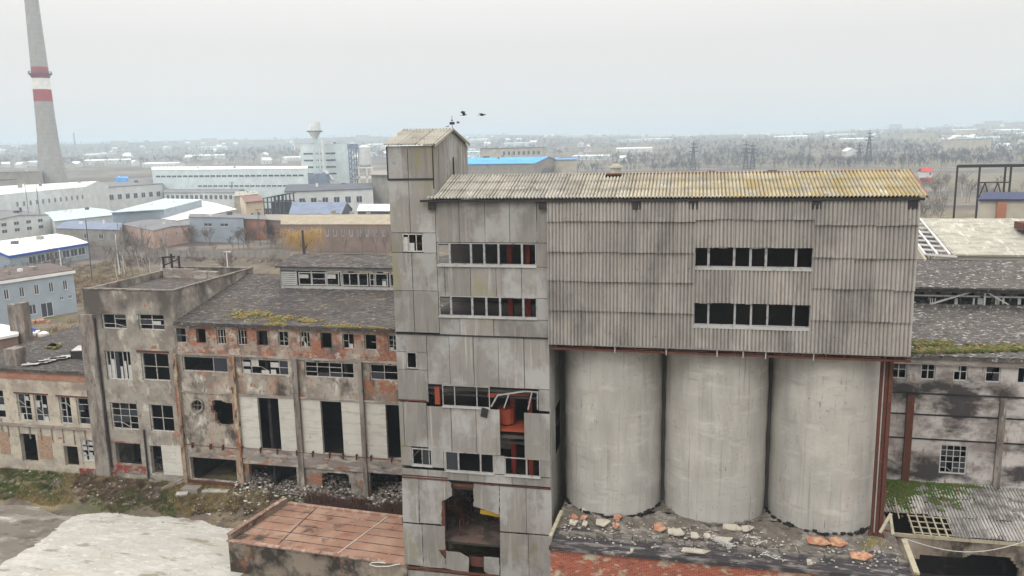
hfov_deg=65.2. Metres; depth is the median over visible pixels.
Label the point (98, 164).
house
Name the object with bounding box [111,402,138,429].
window
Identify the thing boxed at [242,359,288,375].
window
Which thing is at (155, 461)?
indoor rubble
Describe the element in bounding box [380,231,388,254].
bare tree
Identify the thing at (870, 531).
steel post
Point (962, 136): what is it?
warehouse
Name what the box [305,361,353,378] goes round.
window
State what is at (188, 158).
house
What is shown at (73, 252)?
window
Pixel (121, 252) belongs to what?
birch tree
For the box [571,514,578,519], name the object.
board fragment
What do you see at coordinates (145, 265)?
bare tree
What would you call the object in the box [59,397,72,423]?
window
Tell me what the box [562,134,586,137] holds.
warehouse
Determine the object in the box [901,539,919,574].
plank
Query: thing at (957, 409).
factory hall
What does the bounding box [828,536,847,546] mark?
board fragment
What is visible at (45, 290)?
building
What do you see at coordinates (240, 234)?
bare tree
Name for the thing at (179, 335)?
window
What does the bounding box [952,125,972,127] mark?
warehouse
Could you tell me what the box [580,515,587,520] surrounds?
fragment
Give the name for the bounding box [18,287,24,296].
window
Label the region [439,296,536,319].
window
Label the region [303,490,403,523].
bramble
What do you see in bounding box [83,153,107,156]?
warehouse
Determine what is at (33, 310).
window
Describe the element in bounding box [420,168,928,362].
silo gallery
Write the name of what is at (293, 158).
warehouse
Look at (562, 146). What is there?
house
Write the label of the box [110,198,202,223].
building
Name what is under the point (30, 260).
window
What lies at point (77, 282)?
field scrub
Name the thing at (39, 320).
heap
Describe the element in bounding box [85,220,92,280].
utility pole
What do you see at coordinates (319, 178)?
dust filter
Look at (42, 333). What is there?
heap
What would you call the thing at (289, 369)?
factory hall
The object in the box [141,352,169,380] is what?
window
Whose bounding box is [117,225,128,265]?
birch tree
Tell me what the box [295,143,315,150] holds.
apartment block
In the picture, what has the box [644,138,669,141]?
warehouse
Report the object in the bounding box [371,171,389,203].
building
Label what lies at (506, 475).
window
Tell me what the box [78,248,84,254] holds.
window
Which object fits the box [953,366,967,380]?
window
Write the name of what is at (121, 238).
birch tree
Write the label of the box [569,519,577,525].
board fragment
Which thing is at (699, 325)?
window
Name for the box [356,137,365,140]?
apartment block
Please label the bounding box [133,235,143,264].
birch tree
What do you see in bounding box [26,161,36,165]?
warehouse
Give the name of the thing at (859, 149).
pylon
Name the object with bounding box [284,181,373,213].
building
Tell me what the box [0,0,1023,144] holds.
sky
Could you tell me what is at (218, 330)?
window
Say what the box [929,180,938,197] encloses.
bare tree
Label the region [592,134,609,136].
warehouse
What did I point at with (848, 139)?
warehouse
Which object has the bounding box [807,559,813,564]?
board fragment
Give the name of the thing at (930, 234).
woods
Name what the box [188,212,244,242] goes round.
building
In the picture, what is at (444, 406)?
window
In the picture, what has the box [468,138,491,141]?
warehouse
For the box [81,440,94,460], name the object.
window
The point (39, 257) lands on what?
window
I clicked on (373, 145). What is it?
warehouse
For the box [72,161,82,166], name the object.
house
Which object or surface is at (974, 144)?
apartment block
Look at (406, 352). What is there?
window
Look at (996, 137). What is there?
warehouse
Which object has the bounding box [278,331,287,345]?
window
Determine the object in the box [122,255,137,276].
bare tree
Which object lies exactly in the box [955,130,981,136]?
apartment block
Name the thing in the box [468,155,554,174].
building
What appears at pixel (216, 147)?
warehouse
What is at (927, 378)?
window
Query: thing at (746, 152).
pylon
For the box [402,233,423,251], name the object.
window
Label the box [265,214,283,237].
building
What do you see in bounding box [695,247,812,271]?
window
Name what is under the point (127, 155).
house
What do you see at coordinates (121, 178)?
shed
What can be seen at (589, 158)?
warehouse
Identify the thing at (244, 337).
window
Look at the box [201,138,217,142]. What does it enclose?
apartment block
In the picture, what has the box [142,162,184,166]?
warehouse
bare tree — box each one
[47,255,63,264]
[59,256,74,267]
[102,243,109,262]
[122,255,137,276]
[123,241,133,255]
[138,259,150,271]
[181,225,194,239]
[184,232,200,250]
[202,226,215,243]
[202,228,214,245]
[215,253,236,266]
[217,256,226,266]
[231,228,241,249]
[235,227,245,245]
[237,231,252,245]
[251,225,257,240]
[259,223,271,243]
[267,233,281,249]
[358,230,365,254]
[369,229,379,254]
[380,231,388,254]
[920,201,929,217]
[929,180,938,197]
[961,175,980,201]
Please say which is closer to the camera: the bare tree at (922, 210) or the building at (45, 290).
the building at (45, 290)
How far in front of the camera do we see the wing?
71.30 m
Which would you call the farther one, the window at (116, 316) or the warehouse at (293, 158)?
the warehouse at (293, 158)
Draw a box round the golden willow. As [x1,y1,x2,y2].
[275,226,326,253]
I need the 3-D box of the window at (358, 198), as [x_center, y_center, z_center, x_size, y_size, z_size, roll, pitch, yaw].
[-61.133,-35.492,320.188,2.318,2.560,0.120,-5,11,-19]
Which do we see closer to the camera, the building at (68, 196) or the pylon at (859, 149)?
the building at (68, 196)
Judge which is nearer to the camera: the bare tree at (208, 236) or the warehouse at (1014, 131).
the bare tree at (208, 236)
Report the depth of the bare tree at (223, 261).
177.13 m
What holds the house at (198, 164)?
on the ground at (226, 468)
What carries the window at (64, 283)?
in the building at (45, 290)
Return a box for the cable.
[904,538,1023,551]
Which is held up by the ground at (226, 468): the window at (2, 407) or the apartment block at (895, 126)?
the apartment block at (895, 126)
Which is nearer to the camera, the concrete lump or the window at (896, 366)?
the window at (896, 366)
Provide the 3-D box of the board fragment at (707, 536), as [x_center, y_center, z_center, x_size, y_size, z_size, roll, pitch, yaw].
[11.181,14.170,45.703,0.405,0.242,0.280,-1,10,1]
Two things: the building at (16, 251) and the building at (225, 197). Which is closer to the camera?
the building at (16, 251)
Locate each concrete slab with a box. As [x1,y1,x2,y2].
[148,470,168,483]
[201,488,229,493]
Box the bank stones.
[3,469,243,515]
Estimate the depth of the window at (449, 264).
46.88 m
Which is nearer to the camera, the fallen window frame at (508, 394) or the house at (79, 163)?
the fallen window frame at (508, 394)
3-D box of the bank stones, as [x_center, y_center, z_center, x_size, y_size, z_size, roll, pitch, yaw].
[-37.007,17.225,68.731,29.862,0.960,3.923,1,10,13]
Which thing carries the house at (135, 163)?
on the ground at (226, 468)
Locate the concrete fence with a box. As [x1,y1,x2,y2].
[163,250,289,257]
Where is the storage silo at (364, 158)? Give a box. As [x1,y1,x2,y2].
[351,145,372,182]
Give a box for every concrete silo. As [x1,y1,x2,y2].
[564,347,665,518]
[662,350,772,526]
[764,354,880,536]
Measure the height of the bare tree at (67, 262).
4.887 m
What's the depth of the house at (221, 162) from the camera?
1050.71 m
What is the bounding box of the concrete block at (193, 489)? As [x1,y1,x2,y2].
[181,485,201,493]
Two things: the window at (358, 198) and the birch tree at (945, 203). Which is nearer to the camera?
the birch tree at (945, 203)
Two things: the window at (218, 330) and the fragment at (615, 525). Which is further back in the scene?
the window at (218, 330)
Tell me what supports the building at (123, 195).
on the ground at (226, 468)
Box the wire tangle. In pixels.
[711,536,734,548]
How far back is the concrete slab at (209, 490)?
66.92 m
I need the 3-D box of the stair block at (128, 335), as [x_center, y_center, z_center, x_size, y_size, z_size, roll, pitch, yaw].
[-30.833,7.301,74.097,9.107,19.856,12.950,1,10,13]
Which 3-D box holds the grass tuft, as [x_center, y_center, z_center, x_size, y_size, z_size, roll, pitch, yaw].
[20.197,14.157,44.797,1.665,0.449,1.354,-1,10,-2]
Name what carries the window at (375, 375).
in the factory hall at (289, 369)
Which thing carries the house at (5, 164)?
on the ground at (226, 468)
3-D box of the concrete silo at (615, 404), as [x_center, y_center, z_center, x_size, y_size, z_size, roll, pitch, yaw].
[6.470,8.539,50.563,6.332,11.420,6.292,1,10,13]
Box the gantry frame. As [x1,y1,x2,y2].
[953,164,1023,217]
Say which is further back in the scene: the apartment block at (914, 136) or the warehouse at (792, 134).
the warehouse at (792, 134)
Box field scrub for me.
[33,255,388,338]
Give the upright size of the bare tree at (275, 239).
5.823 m
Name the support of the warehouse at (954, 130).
on the ground at (226, 468)
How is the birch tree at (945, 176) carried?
on the ground at (226, 468)
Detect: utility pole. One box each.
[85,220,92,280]
[115,234,119,273]
[254,209,261,245]
[301,230,304,253]
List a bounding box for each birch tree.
[109,239,119,280]
[112,233,126,274]
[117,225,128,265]
[117,227,126,264]
[126,233,138,269]
[128,225,143,262]
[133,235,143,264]
[137,241,147,267]
[140,225,153,258]
[142,242,152,272]
[148,238,165,269]
[159,232,169,266]
[928,192,952,216]
[931,171,950,198]
[939,170,952,194]
[958,170,971,195]
[974,183,996,191]
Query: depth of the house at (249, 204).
289.65 m
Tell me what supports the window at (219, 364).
in the factory hall at (289, 369)
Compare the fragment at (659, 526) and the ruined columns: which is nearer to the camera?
the fragment at (659, 526)
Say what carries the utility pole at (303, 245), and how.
on the ground at (226, 468)
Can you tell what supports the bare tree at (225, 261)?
on the ground at (226, 468)
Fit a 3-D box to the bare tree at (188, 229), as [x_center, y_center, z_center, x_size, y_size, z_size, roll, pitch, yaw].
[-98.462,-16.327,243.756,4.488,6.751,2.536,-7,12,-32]
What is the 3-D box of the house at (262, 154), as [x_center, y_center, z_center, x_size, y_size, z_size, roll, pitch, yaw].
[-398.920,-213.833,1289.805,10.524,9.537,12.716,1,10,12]
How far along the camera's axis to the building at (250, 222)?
258.06 m
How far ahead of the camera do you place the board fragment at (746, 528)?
46.44 m
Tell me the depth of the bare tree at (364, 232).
213.47 m
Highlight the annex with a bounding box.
[226,497,408,575]
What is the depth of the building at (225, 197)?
377.27 m
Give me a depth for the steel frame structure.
300.71 m
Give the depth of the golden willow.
201.10 m
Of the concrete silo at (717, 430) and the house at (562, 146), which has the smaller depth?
the concrete silo at (717, 430)
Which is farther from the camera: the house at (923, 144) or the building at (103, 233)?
the house at (923, 144)
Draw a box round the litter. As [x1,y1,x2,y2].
[561,517,901,572]
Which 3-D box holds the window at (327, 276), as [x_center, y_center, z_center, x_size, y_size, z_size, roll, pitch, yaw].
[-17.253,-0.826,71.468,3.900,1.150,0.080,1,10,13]
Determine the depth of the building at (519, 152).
475.06 m
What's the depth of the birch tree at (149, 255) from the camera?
182.09 m
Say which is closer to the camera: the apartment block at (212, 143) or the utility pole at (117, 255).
the utility pole at (117, 255)
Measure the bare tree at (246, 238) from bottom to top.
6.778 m
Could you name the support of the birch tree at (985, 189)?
on the ground at (226, 468)
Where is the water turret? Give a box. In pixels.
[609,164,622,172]
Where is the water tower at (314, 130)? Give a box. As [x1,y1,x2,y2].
[307,122,322,173]
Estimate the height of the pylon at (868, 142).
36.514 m
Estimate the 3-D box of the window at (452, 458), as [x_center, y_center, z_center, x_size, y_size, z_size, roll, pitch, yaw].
[-2.631,10.818,49.441,3.143,1.337,0.170,1,10,13]
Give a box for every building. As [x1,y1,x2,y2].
[0,170,43,185]
[0,181,110,213]
[0,207,49,240]
[0,234,89,267]
[0,263,77,324]
[0,324,18,349]
[43,207,112,233]
[55,220,122,246]
[105,180,163,210]
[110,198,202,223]
[122,219,190,248]
[152,166,307,207]
[161,201,236,224]
[163,189,242,207]
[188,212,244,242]
[233,191,257,213]
[243,214,266,238]
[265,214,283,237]
[280,210,390,251]
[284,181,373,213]
[289,200,351,213]
[300,142,353,183]
[357,204,390,231]
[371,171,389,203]
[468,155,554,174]
[479,147,545,157]
[554,157,576,174]
[977,192,1023,217]
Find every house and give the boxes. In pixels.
[1,162,9,166]
[14,162,26,167]
[67,162,75,168]
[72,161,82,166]
[94,162,104,166]
[122,154,130,158]
[131,160,139,165]
[161,158,169,161]
[185,155,194,160]
[195,162,201,166]
[212,158,222,164]
[219,160,225,164]
[236,157,244,162]
[239,195,263,215]
[244,155,253,161]
[260,152,268,157]
[261,157,271,163]
[559,144,566,148]
[842,148,855,155]
[914,143,925,149]
[917,168,933,181]
[1000,143,1013,149]
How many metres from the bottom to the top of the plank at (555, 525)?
0.439 m
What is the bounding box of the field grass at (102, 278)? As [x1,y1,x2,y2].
[33,257,387,339]
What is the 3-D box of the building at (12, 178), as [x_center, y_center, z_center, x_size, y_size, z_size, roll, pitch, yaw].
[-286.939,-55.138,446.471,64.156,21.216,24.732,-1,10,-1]
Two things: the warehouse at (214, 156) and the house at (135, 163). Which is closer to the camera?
the house at (135, 163)
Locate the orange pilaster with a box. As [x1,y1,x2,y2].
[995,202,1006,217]
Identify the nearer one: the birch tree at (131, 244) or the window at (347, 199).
the birch tree at (131, 244)
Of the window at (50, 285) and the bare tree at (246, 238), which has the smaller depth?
the window at (50, 285)
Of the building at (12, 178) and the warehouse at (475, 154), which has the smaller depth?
the building at (12, 178)
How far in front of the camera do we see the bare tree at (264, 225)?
242.23 m
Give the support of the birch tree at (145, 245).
on the ground at (226, 468)
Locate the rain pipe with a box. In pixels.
[873,362,885,532]
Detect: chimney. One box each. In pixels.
[24,0,68,183]
[73,133,76,153]
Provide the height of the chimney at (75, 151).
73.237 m
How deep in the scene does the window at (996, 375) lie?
51.39 m
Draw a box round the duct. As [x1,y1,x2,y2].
[321,138,333,180]
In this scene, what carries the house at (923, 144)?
on the ground at (226, 468)
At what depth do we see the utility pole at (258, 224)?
237.44 m
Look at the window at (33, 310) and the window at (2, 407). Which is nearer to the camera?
the window at (2, 407)
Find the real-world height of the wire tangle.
0.243 m
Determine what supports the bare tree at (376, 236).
on the ground at (226, 468)
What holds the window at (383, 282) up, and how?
in the factory hall at (289, 369)
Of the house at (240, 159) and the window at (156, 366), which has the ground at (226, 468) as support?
the house at (240, 159)
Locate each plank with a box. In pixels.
[549,510,562,537]
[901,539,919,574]
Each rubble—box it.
[154,456,162,468]
[213,466,401,523]
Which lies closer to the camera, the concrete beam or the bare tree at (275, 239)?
the concrete beam
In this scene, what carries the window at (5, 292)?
in the building at (45, 290)
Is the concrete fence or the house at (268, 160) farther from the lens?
the house at (268, 160)
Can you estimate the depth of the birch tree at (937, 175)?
368.47 m
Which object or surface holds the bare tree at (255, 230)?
on the ground at (226, 468)
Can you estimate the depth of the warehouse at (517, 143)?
1602.98 m
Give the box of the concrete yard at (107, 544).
[0,513,242,575]
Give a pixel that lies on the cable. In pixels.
(962, 551)
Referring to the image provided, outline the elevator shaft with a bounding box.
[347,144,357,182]
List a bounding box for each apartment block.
[110,141,127,145]
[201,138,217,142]
[205,142,221,145]
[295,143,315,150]
[355,135,368,138]
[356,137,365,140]
[366,136,382,142]
[889,124,901,128]
[902,132,936,142]
[941,139,991,155]
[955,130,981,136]
[984,121,1001,126]
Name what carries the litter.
on the silo platform
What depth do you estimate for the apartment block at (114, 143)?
2332.63 m
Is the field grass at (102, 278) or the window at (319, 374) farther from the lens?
the field grass at (102, 278)
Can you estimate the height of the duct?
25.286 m
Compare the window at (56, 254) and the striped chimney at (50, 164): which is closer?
the window at (56, 254)
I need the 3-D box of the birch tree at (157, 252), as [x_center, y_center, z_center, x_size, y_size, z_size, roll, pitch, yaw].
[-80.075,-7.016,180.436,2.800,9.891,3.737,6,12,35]
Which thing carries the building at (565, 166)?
on the ground at (226, 468)
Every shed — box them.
[115,176,127,181]
[884,479,1023,575]
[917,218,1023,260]
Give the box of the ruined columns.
[7,302,33,343]
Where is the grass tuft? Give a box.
[857,534,890,550]
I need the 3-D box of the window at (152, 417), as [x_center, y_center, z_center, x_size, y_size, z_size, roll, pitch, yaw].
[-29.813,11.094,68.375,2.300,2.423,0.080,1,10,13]
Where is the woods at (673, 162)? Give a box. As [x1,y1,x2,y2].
[1,121,1023,172]
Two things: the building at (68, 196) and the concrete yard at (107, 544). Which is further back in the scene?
the building at (68, 196)
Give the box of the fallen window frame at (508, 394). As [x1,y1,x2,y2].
[491,390,538,409]
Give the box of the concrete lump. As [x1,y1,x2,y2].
[176,491,187,496]
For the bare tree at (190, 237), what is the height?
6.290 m
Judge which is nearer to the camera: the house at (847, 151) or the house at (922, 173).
the house at (922, 173)
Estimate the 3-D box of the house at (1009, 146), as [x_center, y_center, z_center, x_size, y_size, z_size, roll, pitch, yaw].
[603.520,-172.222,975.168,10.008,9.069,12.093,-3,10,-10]
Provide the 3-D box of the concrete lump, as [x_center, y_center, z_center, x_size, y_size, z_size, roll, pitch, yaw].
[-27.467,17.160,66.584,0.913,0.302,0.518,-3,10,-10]
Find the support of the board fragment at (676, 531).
on the silo platform
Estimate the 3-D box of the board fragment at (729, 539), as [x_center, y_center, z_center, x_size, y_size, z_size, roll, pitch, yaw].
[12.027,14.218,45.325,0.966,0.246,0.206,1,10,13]
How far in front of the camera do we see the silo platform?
44.99 m
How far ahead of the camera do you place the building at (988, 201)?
112.81 m
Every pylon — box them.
[689,141,697,169]
[741,142,750,168]
[748,142,756,168]
[855,144,863,160]
[864,132,873,159]
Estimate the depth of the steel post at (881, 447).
44.66 m
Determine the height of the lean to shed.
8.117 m
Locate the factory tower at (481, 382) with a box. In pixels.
[383,128,573,575]
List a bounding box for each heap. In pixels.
[31,317,50,323]
[33,330,48,336]
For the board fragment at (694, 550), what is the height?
0.183 m
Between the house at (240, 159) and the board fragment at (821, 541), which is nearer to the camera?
the board fragment at (821, 541)
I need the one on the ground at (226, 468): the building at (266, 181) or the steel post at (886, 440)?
the building at (266, 181)
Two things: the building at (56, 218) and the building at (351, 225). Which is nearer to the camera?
the building at (351, 225)
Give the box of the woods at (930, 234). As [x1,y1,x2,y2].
[917,176,948,258]
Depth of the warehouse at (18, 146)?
2136.14 m
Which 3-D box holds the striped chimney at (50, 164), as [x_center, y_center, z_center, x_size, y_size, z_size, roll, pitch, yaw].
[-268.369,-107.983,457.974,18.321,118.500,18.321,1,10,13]
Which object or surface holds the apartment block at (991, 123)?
on the ground at (226, 468)
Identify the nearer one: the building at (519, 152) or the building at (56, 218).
the building at (56, 218)
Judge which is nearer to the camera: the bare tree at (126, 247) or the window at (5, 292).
the window at (5, 292)
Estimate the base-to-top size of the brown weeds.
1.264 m
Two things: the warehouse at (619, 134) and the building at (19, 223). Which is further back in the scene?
the warehouse at (619, 134)
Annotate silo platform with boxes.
[549,500,912,575]
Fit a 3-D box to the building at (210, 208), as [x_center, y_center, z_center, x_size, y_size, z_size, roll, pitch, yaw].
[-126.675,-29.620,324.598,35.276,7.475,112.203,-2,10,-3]
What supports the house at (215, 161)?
on the ground at (226, 468)
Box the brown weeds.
[0,466,402,518]
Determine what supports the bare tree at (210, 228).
on the ground at (226, 468)
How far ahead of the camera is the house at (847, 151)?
931.74 m
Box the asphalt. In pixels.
[0,504,72,564]
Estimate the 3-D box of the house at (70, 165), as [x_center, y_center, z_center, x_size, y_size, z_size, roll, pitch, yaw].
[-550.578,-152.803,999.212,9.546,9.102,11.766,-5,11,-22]
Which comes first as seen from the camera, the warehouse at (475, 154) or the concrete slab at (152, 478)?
the concrete slab at (152, 478)
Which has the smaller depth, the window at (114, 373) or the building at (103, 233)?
the window at (114, 373)
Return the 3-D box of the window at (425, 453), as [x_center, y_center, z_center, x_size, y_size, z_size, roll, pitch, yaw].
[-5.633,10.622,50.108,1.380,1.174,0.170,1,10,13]
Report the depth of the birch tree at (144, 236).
201.62 m
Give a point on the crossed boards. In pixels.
(889, 519)
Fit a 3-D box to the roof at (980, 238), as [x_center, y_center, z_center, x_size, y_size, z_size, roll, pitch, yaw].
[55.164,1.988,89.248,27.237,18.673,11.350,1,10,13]
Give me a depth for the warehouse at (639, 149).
1224.18 m
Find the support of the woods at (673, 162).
on the ground at (226, 468)
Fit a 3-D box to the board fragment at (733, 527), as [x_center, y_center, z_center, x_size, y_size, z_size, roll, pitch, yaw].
[12.909,13.970,46.695,1.220,0.196,0.525,1,10,13]
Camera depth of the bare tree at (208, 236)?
239.44 m
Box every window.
[0,390,5,417]
[3,290,9,299]
[17,394,32,420]
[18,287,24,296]
[28,256,36,264]
[29,304,36,314]
[34,285,39,294]
[34,395,49,421]
[37,254,44,261]
[40,302,53,317]
[48,283,53,292]
[54,252,61,259]
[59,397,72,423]
[62,250,69,257]
[62,280,67,289]
[70,249,77,256]
[77,398,89,424]
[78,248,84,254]
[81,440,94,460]
[102,314,126,328]
[106,350,131,379]
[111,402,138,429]
[139,314,164,329]
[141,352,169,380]
[150,404,174,431]
[177,328,185,342]
[183,356,227,372]
[217,329,225,343]
[237,330,246,344]
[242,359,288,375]
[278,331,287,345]
[298,272,339,285]
[300,332,309,346]
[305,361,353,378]
[334,197,339,201]
[340,273,368,285]
[343,334,353,348]
[345,196,350,202]
[356,196,361,202]
[365,334,376,349]
[369,273,387,286]
[370,364,397,380]
[388,335,395,350]
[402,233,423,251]
[406,352,416,368]
[412,448,432,467]
[437,243,536,267]
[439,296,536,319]
[442,384,489,409]
[445,451,493,475]
[504,457,540,478]
[693,303,810,330]
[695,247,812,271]
[893,363,906,378]
[920,365,935,379]
[939,444,967,473]
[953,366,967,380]
[985,367,1000,382]
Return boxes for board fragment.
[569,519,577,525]
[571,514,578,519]
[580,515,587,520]
[596,519,610,526]
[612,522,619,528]
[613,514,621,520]
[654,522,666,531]
[668,528,684,535]
[681,547,710,553]
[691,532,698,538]
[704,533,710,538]
[716,536,732,541]
[722,523,741,530]
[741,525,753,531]
[806,536,830,545]
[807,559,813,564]
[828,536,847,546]
[849,551,873,560]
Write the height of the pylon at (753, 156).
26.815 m
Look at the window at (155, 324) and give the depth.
66.95 m
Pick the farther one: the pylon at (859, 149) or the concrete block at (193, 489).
the pylon at (859, 149)
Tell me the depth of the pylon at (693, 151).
768.87 m
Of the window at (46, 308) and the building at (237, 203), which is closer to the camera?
the window at (46, 308)
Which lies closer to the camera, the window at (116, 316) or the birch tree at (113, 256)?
the window at (116, 316)
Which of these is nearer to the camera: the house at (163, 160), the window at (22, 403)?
the window at (22, 403)
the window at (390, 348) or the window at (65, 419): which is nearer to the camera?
the window at (390, 348)
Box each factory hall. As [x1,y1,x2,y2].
[172,254,449,497]
[886,259,1023,501]
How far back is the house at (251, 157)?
1147.78 m
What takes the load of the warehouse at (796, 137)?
on the ground at (226, 468)
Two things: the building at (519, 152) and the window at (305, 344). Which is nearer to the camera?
the window at (305, 344)
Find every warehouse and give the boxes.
[8,145,23,147]
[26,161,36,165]
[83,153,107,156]
[84,158,130,164]
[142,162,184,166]
[195,154,225,159]
[198,146,227,149]
[282,156,300,160]
[366,144,396,147]
[467,151,479,157]
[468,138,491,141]
[503,142,531,145]
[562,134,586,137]
[572,154,611,159]
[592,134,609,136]
[610,134,628,135]
[616,147,652,151]
[618,139,641,142]
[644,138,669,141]
[774,135,807,139]
[782,133,802,135]
[830,133,855,136]
[837,138,873,142]
[947,135,967,138]
[951,129,976,132]
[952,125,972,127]
[962,136,1004,140]
[993,129,1023,133]
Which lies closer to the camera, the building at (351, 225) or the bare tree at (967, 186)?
the building at (351, 225)
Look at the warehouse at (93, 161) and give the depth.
1103.30 m
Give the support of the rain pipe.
attached to the steel post at (881, 447)
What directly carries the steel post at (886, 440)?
on the silo platform
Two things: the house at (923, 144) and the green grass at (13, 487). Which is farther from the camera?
the house at (923, 144)
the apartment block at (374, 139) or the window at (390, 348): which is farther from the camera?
the apartment block at (374, 139)
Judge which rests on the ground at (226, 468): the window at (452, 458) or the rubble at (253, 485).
the rubble at (253, 485)
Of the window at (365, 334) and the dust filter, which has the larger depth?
the dust filter
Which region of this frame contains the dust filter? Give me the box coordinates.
[308,174,329,183]
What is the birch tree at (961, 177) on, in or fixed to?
on the ground at (226, 468)
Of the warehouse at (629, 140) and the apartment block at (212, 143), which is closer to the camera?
the warehouse at (629, 140)
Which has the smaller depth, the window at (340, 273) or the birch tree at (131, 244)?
the window at (340, 273)
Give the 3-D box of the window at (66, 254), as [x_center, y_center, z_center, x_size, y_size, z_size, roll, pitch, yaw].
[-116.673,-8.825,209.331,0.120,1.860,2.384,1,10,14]
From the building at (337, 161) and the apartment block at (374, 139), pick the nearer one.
the building at (337, 161)
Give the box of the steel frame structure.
[263,192,295,214]
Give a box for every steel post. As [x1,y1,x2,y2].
[868,362,883,535]
[873,358,888,535]
[877,358,893,537]
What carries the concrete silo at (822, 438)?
on the silo platform
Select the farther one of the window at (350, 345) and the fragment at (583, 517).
the window at (350, 345)
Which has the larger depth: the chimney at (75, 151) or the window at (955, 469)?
the chimney at (75, 151)
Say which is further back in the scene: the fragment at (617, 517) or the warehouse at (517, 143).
the warehouse at (517, 143)
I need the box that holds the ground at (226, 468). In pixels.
[0,122,1023,575]
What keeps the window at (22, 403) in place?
in the wing
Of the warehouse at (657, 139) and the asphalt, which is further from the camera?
the warehouse at (657, 139)
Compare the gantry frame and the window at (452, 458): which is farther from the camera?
the gantry frame
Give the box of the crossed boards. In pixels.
[879,513,893,533]
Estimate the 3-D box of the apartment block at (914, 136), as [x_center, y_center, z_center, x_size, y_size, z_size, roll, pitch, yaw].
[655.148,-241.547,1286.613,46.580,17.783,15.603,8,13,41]
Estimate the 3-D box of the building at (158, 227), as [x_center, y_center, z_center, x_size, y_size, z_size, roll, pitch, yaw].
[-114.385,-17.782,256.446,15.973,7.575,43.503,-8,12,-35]
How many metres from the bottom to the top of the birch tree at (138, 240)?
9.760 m
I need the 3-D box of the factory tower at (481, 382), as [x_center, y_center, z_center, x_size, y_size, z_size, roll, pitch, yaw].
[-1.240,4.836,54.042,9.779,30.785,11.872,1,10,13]
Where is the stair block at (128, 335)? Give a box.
[78,254,253,481]
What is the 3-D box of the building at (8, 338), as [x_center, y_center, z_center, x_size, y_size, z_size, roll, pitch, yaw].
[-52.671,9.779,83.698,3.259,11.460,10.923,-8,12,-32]
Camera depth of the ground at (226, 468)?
766.14 m
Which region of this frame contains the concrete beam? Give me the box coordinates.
[160,478,184,490]
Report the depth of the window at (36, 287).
138.04 m
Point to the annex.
(283, 536)
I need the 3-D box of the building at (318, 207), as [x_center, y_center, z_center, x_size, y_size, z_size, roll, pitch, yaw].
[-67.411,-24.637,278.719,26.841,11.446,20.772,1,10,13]
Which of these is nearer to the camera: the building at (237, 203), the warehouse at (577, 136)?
the building at (237, 203)
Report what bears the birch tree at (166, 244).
on the ground at (226, 468)
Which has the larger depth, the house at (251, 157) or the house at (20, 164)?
the house at (251, 157)
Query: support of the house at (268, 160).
on the ground at (226, 468)
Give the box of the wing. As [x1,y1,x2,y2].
[0,326,114,475]
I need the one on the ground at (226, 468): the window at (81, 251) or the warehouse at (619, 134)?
the warehouse at (619, 134)
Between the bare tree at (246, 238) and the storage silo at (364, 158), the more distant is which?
the storage silo at (364, 158)
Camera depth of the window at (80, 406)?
70.11 m
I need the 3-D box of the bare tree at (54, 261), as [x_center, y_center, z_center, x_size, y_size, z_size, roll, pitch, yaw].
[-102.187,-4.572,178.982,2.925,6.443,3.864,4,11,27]
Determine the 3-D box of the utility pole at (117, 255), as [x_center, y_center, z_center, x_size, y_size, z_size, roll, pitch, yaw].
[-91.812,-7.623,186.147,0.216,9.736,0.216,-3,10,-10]
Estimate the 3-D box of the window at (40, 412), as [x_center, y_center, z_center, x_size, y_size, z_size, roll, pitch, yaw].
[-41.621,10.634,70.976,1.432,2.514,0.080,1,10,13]
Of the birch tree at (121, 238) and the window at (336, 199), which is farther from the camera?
the window at (336, 199)
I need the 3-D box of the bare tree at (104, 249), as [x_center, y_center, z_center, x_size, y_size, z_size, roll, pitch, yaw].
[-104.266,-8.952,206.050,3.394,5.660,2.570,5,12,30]
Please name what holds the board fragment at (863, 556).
on the silo platform
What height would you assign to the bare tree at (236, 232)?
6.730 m
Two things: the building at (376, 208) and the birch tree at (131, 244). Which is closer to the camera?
the birch tree at (131, 244)
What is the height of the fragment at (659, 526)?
0.218 m
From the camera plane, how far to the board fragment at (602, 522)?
47.49 m
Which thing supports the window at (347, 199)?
in the building at (353, 195)
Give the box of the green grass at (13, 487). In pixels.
[0,467,374,517]

